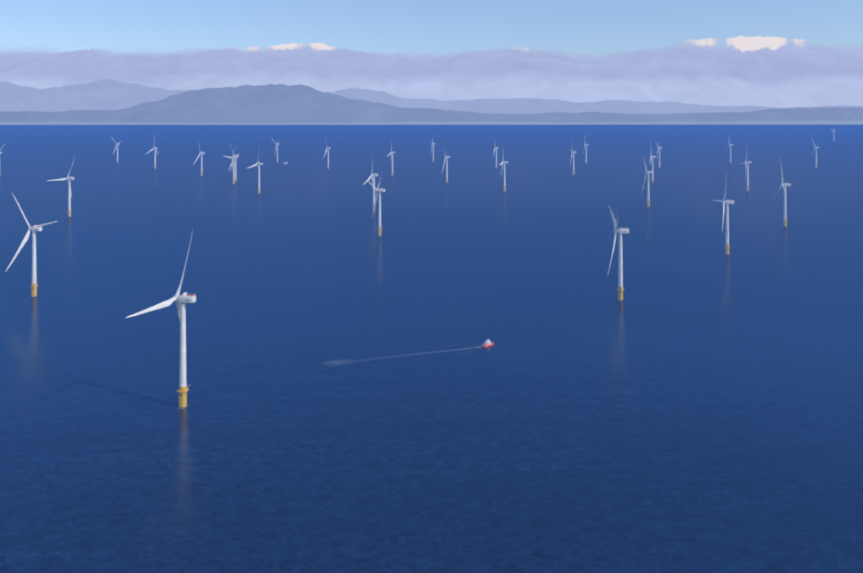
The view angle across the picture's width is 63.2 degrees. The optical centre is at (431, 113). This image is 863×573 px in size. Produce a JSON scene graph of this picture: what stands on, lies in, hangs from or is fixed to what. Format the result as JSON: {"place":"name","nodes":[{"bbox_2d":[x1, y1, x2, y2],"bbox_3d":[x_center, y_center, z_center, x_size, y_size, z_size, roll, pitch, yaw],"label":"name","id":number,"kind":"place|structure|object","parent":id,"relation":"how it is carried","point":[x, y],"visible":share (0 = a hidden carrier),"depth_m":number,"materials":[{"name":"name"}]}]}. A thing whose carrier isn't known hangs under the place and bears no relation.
{"place":"outdoors","nodes":[
{"label":"outdoors","id":0,"kind":"place"},
{"bbox_2d":[0,125,862,572],"bbox_3d":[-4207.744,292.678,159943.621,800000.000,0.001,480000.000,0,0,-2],"label":"sea water","id":1,"kind":"structure","parent":0,"point":[692,401],"depth_m":861.30,"materials":[{"name":"blue liquid"}]},
{"bbox_2d":[5,193,56,296],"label":"wind turbine","id":2,"kind":"object","parent":1,"relation":"on","point":[34,228],"visible":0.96,"depth_m":1117.08,"materials":[{"name":"white metal"}]},
{"bbox_2d":[47,160,73,216],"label":"wind turbine","id":3,"kind":"object","parent":1,"relation":"on","point":[68,178],"visible":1,"depth_m":1981.18,"materials":[{"name":"white metal"}]},
{"bbox_2d":[112,138,121,161],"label":"wind turbine","id":4,"kind":"object","parent":1,"relation":"on","point":[117,144],"visible":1,"depth_m":4165.79,"materials":[{"name":"white metal"}]},
{"bbox_2d":[146,136,157,168],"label":"wind turbine","id":5,"kind":"object","parent":1,"relation":"on","point":[155,148],"visible":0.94,"depth_m":3708.66,"materials":[{"name":"white metal"}]},
{"bbox_2d":[126,230,195,408],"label":"wind turbine","id":6,"kind":"object","parent":1,"relation":"on","point":[180,302],"visible":1,"depth_m":696.24,"materials":[{"name":"white metal"}]},
{"bbox_2d":[194,147,204,175],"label":"wind turbine","id":7,"kind":"object","parent":1,"relation":"on","point":[201,161],"visible":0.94,"depth_m":3269.43,"materials":[{"name":"white metal"}]},
{"bbox_2d":[225,150,236,183],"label":"wind turbine","id":8,"kind":"object","parent":1,"relation":"on","point":[233,164],"visible":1,"depth_m":2895.93,"materials":[{"name":"white metal"}]},
{"bbox_2d":[228,148,238,180],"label":"wind turbine","id":9,"kind":"object","parent":1,"relation":"on","point":[237,155],"visible":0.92,"depth_m":3011.38,"materials":[{"name":"grey plastic"}]},
{"bbox_2d":[246,147,262,193],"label":"wind turbine","id":10,"kind":"object","parent":1,"relation":"on","point":[258,164],"visible":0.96,"depth_m":2554.28,"materials":[{"name":"grey plastic"}]},
{"bbox_2d":[271,138,279,161],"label":"wind turbine","id":11,"kind":"object","parent":1,"relation":"on","point":[277,144],"visible":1,"depth_m":4191.28,"materials":[{"name":"grey plastic"}]},
{"bbox_2d":[324,144,330,168],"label":"wind turbine","id":12,"kind":"object","parent":1,"relation":"on","point":[328,148],"visible":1,"depth_m":3686.60,"materials":[{"name":"grey plastic"}]},
{"bbox_2d":[363,158,377,211],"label":"wind turbine","id":13,"kind":"object","parent":1,"relation":"on","point":[372,176],"visible":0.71,"depth_m":2086.96,"materials":[{"name":"grey plastic"}]},
{"bbox_2d":[367,172,384,235],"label":"wind turbine","id":14,"kind":"object","parent":1,"relation":"on","point":[380,190],"visible":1,"depth_m":1671.74,"materials":[{"name":"grey plastic"}]},
{"bbox_2d":[388,141,394,175],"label":"wind turbine","id":15,"kind":"object","parent":1,"relation":"on","point":[392,158],"visible":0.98,"depth_m":3293.31,"materials":[{"name":"white metal"}]},
{"bbox_2d":[442,153,449,182],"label":"wind turbine","id":16,"kind":"object","parent":1,"relation":"on","point":[446,157],"visible":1,"depth_m":2947.57,"materials":[{"name":"white metal"}]},
{"bbox_2d":[482,339,493,347],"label":"boat","id":17,"kind":"object","parent":1,"relation":"on","point":[487,343],"visible":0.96,"depth_m":881.86,"materials":[{"name":"red metal"}]},
{"bbox_2d":[492,147,498,168],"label":"wind turbine","id":18,"kind":"object","parent":1,"relation":"on","point":[496,148],"visible":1,"depth_m":3709.58,"materials":[{"name":"white metal"}]},
{"bbox_2d":[500,154,507,191],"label":"wind turbine","id":19,"kind":"object","parent":1,"relation":"on","point":[506,162],"visible":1,"depth_m":2622.25,"materials":[{"name":"white metal"}]},
{"bbox_2d":[570,144,575,174],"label":"wind turbine","id":20,"kind":"object","parent":1,"relation":"on","point":[573,171],"visible":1,"depth_m":3315.69,"materials":[{"name":"white metal"}]},
{"bbox_2d":[583,136,587,163],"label":"wind turbine","id":21,"kind":"object","parent":1,"relation":"on","point":[586,145],"visible":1,"depth_m":4070.67,"materials":[{"name":"white metal"}]},
{"bbox_2d":[608,206,628,300],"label":"wind turbine","id":22,"kind":"object","parent":1,"relation":"on","point":[620,231],"visible":1,"depth_m":1097.07,"materials":[{"name":"white metal"}]},
{"bbox_2d":[641,157,652,206],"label":"wind turbine","id":23,"kind":"object","parent":1,"relation":"on","point":[648,196],"visible":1,"depth_m":2184.98,"materials":[{"name":"white metal"}]},
{"bbox_2d":[650,140,655,181],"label":"wind turbine","id":24,"kind":"object","parent":1,"relation":"on","point":[652,178],"visible":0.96,"depth_m":2970.62,"materials":[{"name":"white metal"}]},
{"bbox_2d":[656,143,661,167],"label":"wind turbine","id":25,"kind":"object","parent":1,"relation":"on","point":[659,153],"visible":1,"depth_m":3732.99,"materials":[{"name":"white metal"}]},
{"bbox_2d":[712,182,733,254],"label":"wind turbine","id":26,"kind":"object","parent":1,"relation":"on","point":[726,202],"visible":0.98,"depth_m":1452.22,"materials":[{"name":"white metal"}]},
{"bbox_2d":[727,134,732,162],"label":"wind turbine","id":27,"kind":"object","parent":1,"relation":"on","point":[730,149],"visible":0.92,"depth_m":4093.12,"materials":[{"name":"white metal"}]},
{"bbox_2d":[740,152,751,190],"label":"wind turbine","id":28,"kind":"object","parent":1,"relation":"on","point":[745,162],"visible":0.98,"depth_m":2624.10,"materials":[{"name":"white metal"}]},
{"bbox_2d":[773,159,790,226],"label":"wind turbine","id":29,"kind":"object","parent":1,"relation":"on","point":[785,184],"visible":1,"depth_m":1807.96,"materials":[{"name":"white metal"}]},
{"bbox_2d":[812,140,818,167],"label":"wind turbine","id":30,"kind":"object","parent":1,"relation":"on","point":[816,153],"visible":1,"depth_m":3755.38,"materials":[{"name":"white metal"}]},
{"bbox_2d":[0,36,862,107],"bbox_3d":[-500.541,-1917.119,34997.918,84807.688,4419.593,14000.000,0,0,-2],"label":"cloud","id":31,"kind":"structure","parent":0,"point":[775,72],"depth_m":32011.09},
{"bbox_2d":[0,84,862,122],"bbox_3d":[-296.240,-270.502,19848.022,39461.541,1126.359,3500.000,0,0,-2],"label":"hills","id":32,"kind":"structure","parent":0,"point":[279,103],"depth_m":18822.65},
{"bbox_2d":[0,79,862,113],"bbox_3d":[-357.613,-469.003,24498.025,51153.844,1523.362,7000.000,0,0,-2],"label":"hills","id":33,"kind":"structure","parent":0,"point":[105,94],"depth_m":23400.38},
{"bbox_2d":[0,120,862,124],"bbox_3d":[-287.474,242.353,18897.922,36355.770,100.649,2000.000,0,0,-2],"label":"distant coastline","id":34,"kind":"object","parent":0,"point":[816,122],"depth_m":18075.83,"materials":[{"name":"grey"}]},
{"bbox_2d":[0,0,862,56],"label":"sky","id":35,"kind":"structure","parent":0,"point":[594,28],"materials":[{"name":"blue"}]}
]}

